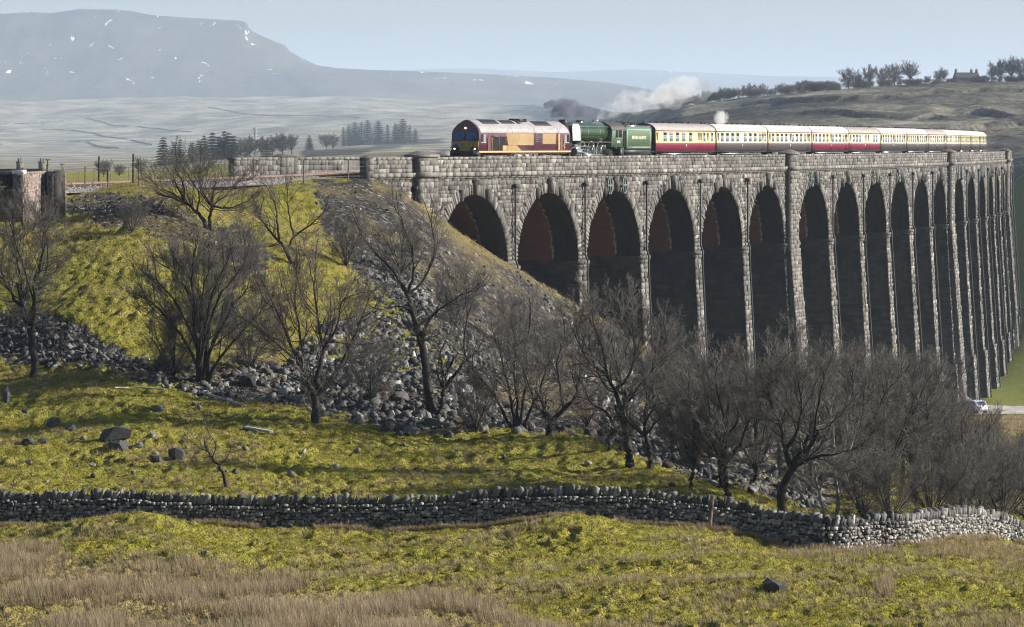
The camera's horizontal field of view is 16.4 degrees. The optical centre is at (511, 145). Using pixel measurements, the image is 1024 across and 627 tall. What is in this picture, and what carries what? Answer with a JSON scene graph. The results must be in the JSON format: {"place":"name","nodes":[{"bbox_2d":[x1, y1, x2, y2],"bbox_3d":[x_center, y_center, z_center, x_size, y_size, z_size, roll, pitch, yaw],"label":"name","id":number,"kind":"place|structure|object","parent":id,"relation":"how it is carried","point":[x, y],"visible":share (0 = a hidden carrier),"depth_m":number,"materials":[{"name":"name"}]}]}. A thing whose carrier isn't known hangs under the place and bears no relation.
{"place":"outdoors","nodes":[
{"label":"outdoors","id":0,"kind":"place"},
{"bbox_2d":[35,98,132,102],"bbox_3d":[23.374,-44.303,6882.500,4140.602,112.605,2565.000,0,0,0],"label":"hills","id":1,"kind":"structure","parent":0,"point":[93,100],"depth_m":7444.66,"materials":[{"name":"grey plant"}]},
{"bbox_2d":[0,9,715,112],"bbox_3d":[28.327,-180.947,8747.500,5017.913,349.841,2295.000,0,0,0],"label":"hills","id":2,"kind":"structure","parent":0,"point":[88,53],"depth_m":8764.51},
{"bbox_2d":[0,165,1023,626],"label":"ground","id":3,"kind":"structure","parent":0,"point":[126,335],"depth_m":184.50,"materials":[{"name":"green plant"}]},
{"bbox_2d":[0,170,40,221],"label":"concrete shelter","id":4,"kind":"object","parent":3,"relation":"on","point":[12,179],"visible":0.78,"depth_m":235.49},
{"bbox_2d":[0,158,46,171],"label":"cottage","id":5,"kind":"structure","parent":3,"relation":"on","point":[41,165],"depth_m":559.55,"materials":[{"name":"stone"}]},
{"bbox_2d":[0,177,88,377],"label":"bare tree","id":6,"kind":"object","parent":3,"relation":"on","point":[29,319],"visible":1,"depth_m":205.00,"materials":[{"name":"brown plant"}]},
{"bbox_2d":[29,170,65,218],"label":"concrete shelter","id":7,"kind":"object","parent":3,"relation":"on","point":[54,181],"visible":0.64,"depth_m":239.83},
{"bbox_2d":[41,317,73,365],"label":"bare tree","id":8,"kind":"object","parent":3,"relation":"on","point":[61,354],"visible":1,"depth_m":205.52,"materials":[{"name":"brown plant"}]},
{"bbox_2d":[99,426,131,442],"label":"boulder","id":9,"kind":"object","parent":3,"relation":"on","point":[123,433],"visible":0.79,"depth_m":185.59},
{"bbox_2d":[108,440,128,450],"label":"boulder","id":10,"kind":"object","parent":3,"relation":"on","point":[122,445],"visible":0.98,"depth_m":183.47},
{"bbox_2d":[115,197,151,232],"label":"shrub","id":11,"kind":"object","parent":3,"relation":"on","point":[135,215],"visible":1,"depth_m":235.24,"materials":[{"name":"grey plant"}]},
{"bbox_2d":[140,306,202,377],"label":"shrub","id":12,"kind":"object","parent":3,"relation":"on","point":[168,349],"visible":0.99,"depth_m":202.88,"materials":[{"name":"brown plant"}]},
{"bbox_2d":[168,447,185,460],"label":"boulder","id":13,"kind":"object","parent":3,"relation":"on","point":[177,453],"visible":1,"depth_m":181.77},
{"bbox_2d":[130,135,267,231],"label":"bare tree","id":14,"kind":"object","parent":3,"relation":"on","point":[181,199],"visible":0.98,"depth_m":241.44,"materials":[{"name":"brown plant"}]},
{"bbox_2d":[114,216,291,381],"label":"bare tree","id":15,"kind":"object","parent":3,"relation":"on","point":[195,309],"visible":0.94,"depth_m":202.28,"materials":[{"name":"brown plant"}]},
{"bbox_2d":[66,176,343,192],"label":"trackbed","id":16,"kind":"structure","parent":3,"relation":"on","point":[94,188],"depth_m":269.89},
{"bbox_2d":[66,169,359,186],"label":"railway track","id":17,"kind":"structure","parent":3,"relation":"on","point":[306,175],"depth_m":277.11,"materials":[{"name":"metal"}]},
{"bbox_2d":[450,119,570,156],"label":"diesel locomotive","id":18,"kind":"object","parent":17,"relation":"on","point":[491,137],"visible":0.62,"depth_m":316.01,"materials":[{"name":"red metal"}]},
{"bbox_2d":[550,119,625,155],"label":"steam locomotive","id":19,"kind":"object","parent":17,"relation":"on","point":[597,138],"visible":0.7,"depth_m":335.22,"materials":[{"name":"metal"}]},
{"bbox_2d":[606,121,651,155],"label":"tender","id":20,"kind":"object","parent":17,"relation":"on","point":[638,139],"visible":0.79,"depth_m":344.25,"materials":[{"name":"green paint"}]},
{"bbox_2d":[180,416,248,487],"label":"bare tree","id":21,"kind":"object","parent":3,"relation":"on","point":[221,470],"visible":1,"depth_m":172.51,"materials":[{"name":"brown plant"}]},
{"bbox_2d":[66,158,364,187],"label":"wire fence","id":22,"kind":"object","parent":3,"relation":"on","point":[207,176],"visible":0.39,"depth_m":275.86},
{"bbox_2d":[214,215,269,271],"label":"shrub","id":23,"kind":"object","parent":3,"relation":"on","point":[243,230],"visible":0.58,"depth_m":230.66,"materials":[{"name":"brown plant"}]},
{"bbox_2d":[239,374,255,386],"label":"boulder","id":24,"kind":"object","parent":3,"relation":"on","point":[248,380],"visible":1,"depth_m":202.33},
{"bbox_2d":[215,295,292,369],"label":"shrub","id":25,"kind":"object","parent":3,"relation":"on","point":[245,357],"visible":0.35,"depth_m":206.09,"materials":[{"name":"brown plant"}]},
{"bbox_2d":[243,168,339,263],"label":"bare tree","id":26,"kind":"object","parent":3,"relation":"on","point":[257,212],"visible":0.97,"depth_m":236.97,"materials":[{"name":"brown plant"}]},
{"bbox_2d":[220,225,406,423],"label":"bare tree","id":27,"kind":"object","parent":3,"relation":"on","point":[314,388],"visible":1,"depth_m":192.27,"materials":[{"name":"brown plant"}]},
{"bbox_2d":[0,379,674,490],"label":"stones","id":28,"kind":"object","parent":3,"relation":"on","point":[292,473],"visible":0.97,"depth_m":181.20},
{"bbox_2d":[320,212,369,266],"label":"shrub","id":29,"kind":"object","parent":3,"relation":"on","point":[348,252],"visible":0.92,"depth_m":241.89,"materials":[{"name":"brown plant"}]},
{"bbox_2d":[367,216,425,274],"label":"shrub","id":30,"kind":"object","parent":3,"relation":"on","point":[404,254],"visible":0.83,"depth_m":246.28,"materials":[{"name":"brown plant"}]},
{"bbox_2d":[338,178,495,414],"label":"bare tree","id":31,"kind":"object","parent":3,"relation":"on","point":[430,406],"visible":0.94,"depth_m":198.49,"materials":[{"name":"brown plant"}]},
{"bbox_2d":[0,182,848,512],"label":"rubble","id":32,"kind":"object","parent":3,"relation":"on","point":[412,416],"visible":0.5,"depth_m":206.53,"materials":[{"name":"stone"}]},
{"bbox_2d":[330,329,408,401],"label":"shrub","id":33,"kind":"object","parent":32,"relation":"on","point":[383,368],"visible":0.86,"depth_m":200.18,"materials":[{"name":"brown plant"}]},
{"bbox_2d":[655,401,712,463],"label":"shrub","id":34,"kind":"object","parent":32,"relation":"on","point":[675,442],"visible":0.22,"depth_m":187.57,"materials":[{"name":"brown plant"}]},
{"bbox_2d":[429,259,489,322],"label":"shrub","id":35,"kind":"object","parent":3,"relation":"on","point":[460,270],"visible":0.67,"depth_m":232.90,"materials":[{"name":"brown plant"}]},
{"bbox_2d":[418,273,532,409],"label":"bare tree","id":36,"kind":"object","parent":3,"relation":"on","point":[443,386],"visible":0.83,"depth_m":197.45,"materials":[{"name":"brown plant"}]},
{"bbox_2d":[447,370,504,431],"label":"shrub","id":37,"kind":"object","parent":3,"relation":"on","point":[482,408],"visible":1,"depth_m":191.57,"materials":[{"name":"brown plant"}]},
{"bbox_2d":[0,484,1023,548],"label":"drystone wall","id":38,"kind":"structure","parent":3,"relation":"on","point":[274,510],"depth_m":156.75,"materials":[{"name":"stone"}]},
{"bbox_2d":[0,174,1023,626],"bbox_3d":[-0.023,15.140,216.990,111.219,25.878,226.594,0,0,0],"label":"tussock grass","id":39,"kind":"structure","parent":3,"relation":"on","point":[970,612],"depth_m":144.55,"materials":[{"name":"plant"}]},
{"bbox_2d":[0,530,1023,626],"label":"rushes","id":40,"kind":"object","parent":3,"relation":"on","point":[274,617],"visible":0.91,"depth_m":122.40,"materials":[{"name":"plant"}]},
{"bbox_2d":[481,288,545,345],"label":"shrub","id":41,"kind":"object","parent":3,"relation":"on","point":[503,302],"visible":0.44,"depth_m":237.53,"materials":[{"name":"brown plant"}]},
{"bbox_2d":[448,284,585,427],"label":"bare tree","id":42,"kind":"object","parent":3,"relation":"on","point":[517,419],"visible":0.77,"depth_m":193.16,"materials":[{"name":"brown plant"}]},
{"bbox_2d":[497,295,609,436],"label":"bare tree","id":43,"kind":"object","parent":3,"relation":"on","point":[550,419],"visible":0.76,"depth_m":189.89,"materials":[{"name":"brown plant"}]},
{"bbox_2d":[524,312,582,371],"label":"shrub","id":44,"kind":"object","parent":3,"relation":"on","point":[541,328],"visible":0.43,"depth_m":233.91,"materials":[{"name":"brown plant"}]},
{"bbox_2d":[555,378,613,425],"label":"shrub","id":45,"kind":"object","parent":3,"relation":"on","point":[585,420],"visible":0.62,"depth_m":195.96,"materials":[{"name":"brown plant"}]},
{"bbox_2d":[558,316,659,451],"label":"bare tree","id":46,"kind":"object","parent":3,"relation":"on","point":[609,441],"visible":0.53,"depth_m":185.87,"materials":[{"name":"brown plant"}]},
{"bbox_2d":[591,318,642,380],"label":"shrub","id":47,"kind":"object","parent":3,"relation":"on","point":[617,375],"visible":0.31,"depth_m":248.59,"materials":[{"name":"brown plant"}]},
{"bbox_2d":[526,262,711,468],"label":"bare tree","id":48,"kind":"object","parent":3,"relation":"on","point":[590,307],"visible":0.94,"depth_m":180.85,"materials":[{"name":"brown plant"}]},
{"bbox_2d":[227,148,1021,404],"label":"railway viaduct","id":49,"kind":"object","parent":3,"relation":"on","point":[907,250],"visible":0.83,"depth_m":379.34,"materials":[{"name":"stone"}]},
{"bbox_2d":[613,317,697,468],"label":"bare tree","id":50,"kind":"object","parent":3,"relation":"on","point":[646,414],"visible":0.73,"depth_m":180.34,"materials":[{"name":"brown plant"}]},
{"bbox_2d":[636,342,689,394],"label":"shrub","id":51,"kind":"object","parent":3,"relation":"on","point":[670,360],"visible":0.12,"depth_m":251.91,"materials":[{"name":"brown plant"}]},
{"bbox_2d":[631,360,718,454],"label":"bare tree","id":52,"kind":"object","parent":3,"relation":"on","point":[657,428],"visible":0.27,"depth_m":189.18,"materials":[{"name":"brown plant"}]},
{"bbox_2d":[645,362,738,488],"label":"bare tree","id":53,"kind":"object","parent":3,"relation":"on","point":[691,457],"visible":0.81,"depth_m":173.76,"materials":[{"name":"brown plant"}]},
{"bbox_2d":[655,321,762,487],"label":"bare tree","id":54,"kind":"object","parent":3,"relation":"on","point":[720,481],"visible":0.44,"depth_m":177.45,"materials":[{"name":"brown plant"}]},
{"bbox_2d":[663,334,791,496],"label":"bare tree","id":55,"kind":"object","parent":3,"relation":"on","point":[722,455],"visible":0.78,"depth_m":172.57,"materials":[{"name":"brown plant"}]},
{"bbox_2d":[700,362,813,484],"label":"bare tree","id":56,"kind":"object","parent":3,"relation":"on","point":[758,458],"visible":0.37,"depth_m":187.97,"materials":[{"name":"brown plant"}]},
{"bbox_2d":[735,343,807,472],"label":"bare tree","id":57,"kind":"object","parent":3,"relation":"on","point":[781,470],"visible":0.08,"depth_m":216.20,"materials":[{"name":"brown plant"}]},
{"bbox_2d":[762,578,787,592],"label":"boulder","id":58,"kind":"object","parent":3,"relation":"on","point":[771,585],"visible":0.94,"depth_m":124.61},
{"bbox_2d":[717,310,888,513],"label":"bare tree","id":59,"kind":"object","parent":3,"relation":"on","point":[795,461],"visible":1,"depth_m":165.96,"materials":[{"name":"brown plant"}]},
{"bbox_2d":[789,426,832,516],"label":"bare tree","id":60,"kind":"object","parent":3,"relation":"on","point":[813,475],"visible":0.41,"depth_m":169.62,"materials":[{"name":"brown wood"}]},
{"bbox_2d":[768,337,863,491],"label":"bare tree","id":61,"kind":"object","parent":3,"relation":"on","point":[811,423],"visible":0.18,"depth_m":197.62,"materials":[{"name":"brown plant"}]},
{"bbox_2d":[787,362,872,516],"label":"bare tree","id":62,"kind":"object","parent":3,"relation":"on","point":[837,510],"visible":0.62,"depth_m":168.49,"materials":[{"name":"brown wood"}]},
{"bbox_2d":[798,337,885,486],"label":"bare tree","id":63,"kind":"object","parent":3,"relation":"on","point":[845,350],"visible":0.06,"depth_m":213.72,"materials":[{"name":"brown plant"}]},
{"bbox_2d":[785,331,915,509],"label":"bare tree","id":64,"kind":"object","parent":3,"relation":"on","point":[882,412],"visible":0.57,"depth_m":173.77,"materials":[{"name":"brown plant"}]},
{"bbox_2d":[823,449,909,518],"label":"shrub","id":65,"kind":"object","parent":3,"relation":"on","point":[847,493],"visible":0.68,"depth_m":167.82,"materials":[{"name":"brown plant"}]},
{"bbox_2d":[820,337,932,461],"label":"bare tree","id":66,"kind":"object","parent":3,"relation":"on","point":[921,362],"visible":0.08,"depth_m":217.13,"materials":[{"name":"brown plant"}]},
{"bbox_2d":[814,339,962,508],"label":"bare tree","id":67,"kind":"object","parent":3,"relation":"on","point":[907,428],"visible":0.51,"depth_m":177.95,"materials":[{"name":"brown plant"}]},
{"bbox_2d":[848,446,937,514],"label":"shrub","id":68,"kind":"object","parent":3,"relation":"on","point":[901,500],"visible":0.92,"depth_m":165.79,"materials":[{"name":"brown plant"}]},
{"bbox_2d":[857,348,963,502],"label":"bare tree","id":69,"kind":"object","parent":3,"relation":"on","point":[930,392],"visible":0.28,"depth_m":195.66,"materials":[{"name":"brown plant"}]},
{"bbox_2d":[875,343,953,484],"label":"bare tree","id":70,"kind":"object","parent":3,"relation":"on","point":[915,352],"visible":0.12,"depth_m":218.26,"materials":[{"name":"brown plant"}]},
{"bbox_2d":[880,433,980,511],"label":"shrub","id":71,"kind":"object","parent":3,"relation":"on","point":[929,502],"visible":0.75,"depth_m":169.74,"materials":[{"name":"brown plant"}]},
{"bbox_2d":[887,347,973,455],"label":"bare tree","id":72,"kind":"object","parent":3,"relation":"on","point":[960,369],"visible":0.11,"depth_m":266.81,"materials":[{"name":"brown plant"}]},
{"bbox_2d":[906,381,985,502],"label":"bare tree","id":73,"kind":"object","parent":3,"relation":"on","point":[965,405],"visible":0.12,"depth_m":208.36,"materials":[{"name":"brown plant"}]},
{"bbox_2d":[915,449,1000,508],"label":"shrub","id":74,"kind":"object","parent":3,"relation":"on","point":[969,484],"visible":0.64,"depth_m":171.32,"materials":[{"name":"brown plant"}]},
{"bbox_2d":[927,396,1002,504],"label":"bare tree","id":75,"kind":"object","parent":3,"relation":"on","point":[961,431],"visible":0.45,"depth_m":195.31,"materials":[{"name":"brown plant"}]},
{"bbox_2d":[936,425,1023,509],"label":"shrub","id":76,"kind":"object","parent":3,"relation":"on","point":[973,438],"visible":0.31,"depth_m":185.92,"materials":[{"name":"brown plant"}]},
{"bbox_2d":[967,395,1004,450],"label":"bare tree","id":77,"kind":"object","parent":3,"relation":"on","point":[979,410],"visible":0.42,"depth_m":264.91,"materials":[{"name":"brown plant"}]},
{"bbox_2d":[956,423,1023,490],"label":"shrub","id":78,"kind":"object","parent":3,"relation":"on","point":[1001,430],"visible":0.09,"depth_m":228.60,"materials":[{"name":"brown plant"}]},
{"bbox_2d":[958,434,1023,516],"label":"shrub","id":79,"kind":"object","parent":3,"relation":"on","point":[1006,462],"visible":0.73,"depth_m":183.33,"materials":[{"name":"brown plant"}]},
{"bbox_2d":[979,411,1023,443],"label":"heath","id":80,"kind":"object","parent":3,"relation":"on","point":[1014,425],"visible":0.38,"depth_m":398.00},
{"bbox_2d":[982,432,1023,520],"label":"shrub","id":81,"kind":"object","parent":3,"relation":"on","point":[1022,487],"visible":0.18,"depth_m":191.27,"materials":[{"name":"brown plant"}]},
{"bbox_2d":[0,81,1023,183],"bbox_3d":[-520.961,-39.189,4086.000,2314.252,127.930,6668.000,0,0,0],"label":"moorland","id":82,"kind":"structure","parent":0,"point":[993,111],"depth_m":4065.07,"materials":[{"name":"grey plant"}]},
{"bbox_2d":[154,137,171,165],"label":"conifer","id":83,"kind":"object","parent":82,"relation":"on","point":[163,146],"visible":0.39,"depth_m":1043.82,"materials":[{"name":"grey plant"}]},
{"bbox_2d":[206,133,220,159],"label":"conifer","id":84,"kind":"object","parent":82,"relation":"on","point":[212,145],"visible":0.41,"depth_m":1184.68,"materials":[{"name":"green plant"}]},
{"bbox_2d":[222,136,241,159],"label":"conifer","id":85,"kind":"object","parent":82,"relation":"on","point":[233,149],"visible":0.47,"depth_m":1184.58,"materials":[{"name":"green plant"}]},
{"bbox_2d":[269,131,295,153],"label":"hazy tree","id":86,"kind":"object","parent":82,"relation":"on","point":[280,142],"visible":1,"depth_m":1283.57,"materials":[{"name":"grey plant"}]},
{"bbox_2d":[347,122,362,145],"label":"conifer","id":87,"kind":"object","parent":82,"relation":"on","point":[354,140],"visible":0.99,"depth_m":2842.99,"materials":[{"name":"grey plant"}]},
{"bbox_2d":[361,120,373,144],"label":"conifer","id":88,"kind":"object","parent":82,"relation":"on","point":[367,135],"visible":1,"depth_m":2843.34,"materials":[{"name":"grey plant"}]},
{"bbox_2d":[371,121,385,144],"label":"conifer","id":89,"kind":"object","parent":82,"relation":"on","point":[378,135],"visible":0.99,"depth_m":2843.17,"materials":[{"name":"grey plant"}]},
{"bbox_2d":[393,119,411,143],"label":"conifer","id":90,"kind":"object","parent":82,"relation":"on","point":[402,131],"visible":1,"depth_m":2842.71,"materials":[{"name":"grey plant"}]},
{"bbox_2d":[656,75,1023,108],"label":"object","id":91,"kind":"object","parent":82,"relation":"on","point":[756,91],"visible":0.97,"depth_m":1515.92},
{"bbox_2d":[837,65,858,88],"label":"skyline tree","id":92,"kind":"object","parent":82,"relation":"on","point":[844,75],"visible":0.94,"depth_m":1483.04,"materials":[{"name":"grey plant"}]},
{"bbox_2d":[883,62,904,84],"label":"skyline tree","id":93,"kind":"object","parent":82,"relation":"on","point":[894,74],"visible":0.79,"depth_m":1489.32,"materials":[{"name":"grey plant"}]},
{"bbox_2d":[900,60,920,84],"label":"skyline tree","id":94,"kind":"object","parent":82,"relation":"on","point":[911,70],"visible":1,"depth_m":1449.93,"materials":[{"name":"grey plant"}]},
{"bbox_2d":[953,68,978,81],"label":"farmhouse","id":95,"kind":"object","parent":82,"relation":"on","point":[959,76],"visible":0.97,"depth_m":1482.39,"materials":[{"name":"stone"}]},
{"bbox_2d":[986,58,1011,81],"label":"skyline tree","id":96,"kind":"object","parent":82,"relation":"on","point":[1000,70],"visible":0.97,"depth_m":1456.07,"materials":[{"name":"grey plant"}]},
{"bbox_2d":[1008,55,1023,77],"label":"skyline tree","id":97,"kind":"object","parent":82,"relation":"on","point":[1017,66],"visible":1,"depth_m":1447.28,"materials":[{"name":"grey plant"}]},
{"bbox_2d":[0,0,1023,81],"label":"sky","id":98,"kind":"structure","parent":0,"point":[803,38],"materials":[{"name":"blue"}]},
{"bbox_2d":[394,68,933,99],"bbox_3d":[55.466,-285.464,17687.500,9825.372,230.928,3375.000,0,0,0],"label":"hills","id":99,"kind":"structure","parent":0,"point":[690,84],"depth_m":18072.19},
{"bbox_2d":[636,121,715,155],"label":"passenger coach","id":100,"kind":"object","parent":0,"point":[677,138],"visible":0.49,"depth_m":356.52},
{"bbox_2d":[700,123,766,154],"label":"passenger coach","id":101,"kind":"object","parent":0,"point":[735,139],"visible":0.56,"depth_m":374.82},
{"bbox_2d":[752,124,811,153],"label":"passenger coach","id":102,"kind":"object","parent":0,"point":[780,137],"visible":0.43,"depth_m":392.86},
{"bbox_2d":[800,125,848,153],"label":"passenger coach","id":103,"kind":"object","parent":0,"point":[827,139],"visible":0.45,"depth_m":411.22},
{"bbox_2d":[832,126,879,153],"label":"passenger coach","id":104,"kind":"object","parent":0,"point":[862,140],"visible":0.52,"depth_m":429.37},
{"bbox_2d":[867,126,905,152],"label":"passenger coach","id":105,"kind":"object","parent":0,"point":[892,140],"visible":0.48,"depth_m":447.88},
{"bbox_2d":[894,127,927,152],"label":"passenger coach","id":106,"kind":"object","parent":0,"point":[916,140],"visible":0.46,"depth_m":466.38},
{"bbox_2d":[916,128,945,152],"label":"passenger coach","id":107,"kind":"object","parent":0,"point":[936,141],"visible":0.43,"depth_m":485.22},
{"bbox_2d":[933,128,959,151],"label":"passenger coach","id":108,"kind":"object","parent":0,"point":[952,137],"visible":0.35,"depth_m":504.74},
{"bbox_2d":[948,129,971,151],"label":"passenger coach","id":109,"kind":"object","parent":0,"point":[965,140],"visible":0.41,"depth_m":522.63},
{"bbox_2d":[962,130,979,151],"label":"passenger coach","id":110,"kind":"object","parent":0,"point":[975,141],"visible":0.42,"depth_m":541.33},
{"bbox_2d":[958,405,1023,414],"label":"road","id":111,"kind":"structure","parent":0,"point":[1014,409],"depth_m":472.34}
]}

